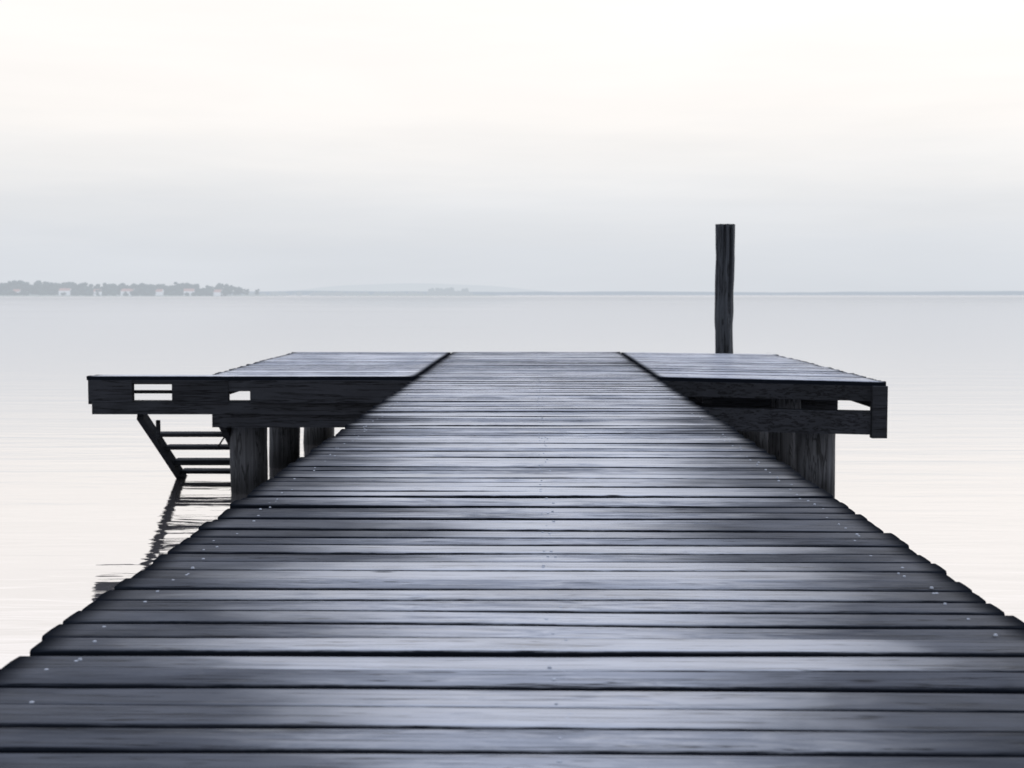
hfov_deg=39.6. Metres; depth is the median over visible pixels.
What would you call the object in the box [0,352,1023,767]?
jetty deck
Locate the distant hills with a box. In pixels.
[29,283,1023,294]
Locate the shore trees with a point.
(38, 287)
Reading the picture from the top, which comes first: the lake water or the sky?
the sky
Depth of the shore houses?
1531.04 m
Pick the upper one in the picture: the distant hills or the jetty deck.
the distant hills
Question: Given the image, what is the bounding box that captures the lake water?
[0,295,1023,668]
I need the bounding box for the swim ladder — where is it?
[137,414,229,477]
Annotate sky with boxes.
[0,0,1023,291]
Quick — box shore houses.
[13,288,222,295]
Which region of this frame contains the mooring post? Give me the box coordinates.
[714,224,734,353]
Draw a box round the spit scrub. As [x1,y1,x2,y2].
[243,287,472,295]
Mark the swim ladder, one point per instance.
(155, 434)
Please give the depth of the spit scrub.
2448.37 m
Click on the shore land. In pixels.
(234, 295)
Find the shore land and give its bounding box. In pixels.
[0,295,498,296]
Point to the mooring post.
(724, 270)
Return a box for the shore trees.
[0,280,259,295]

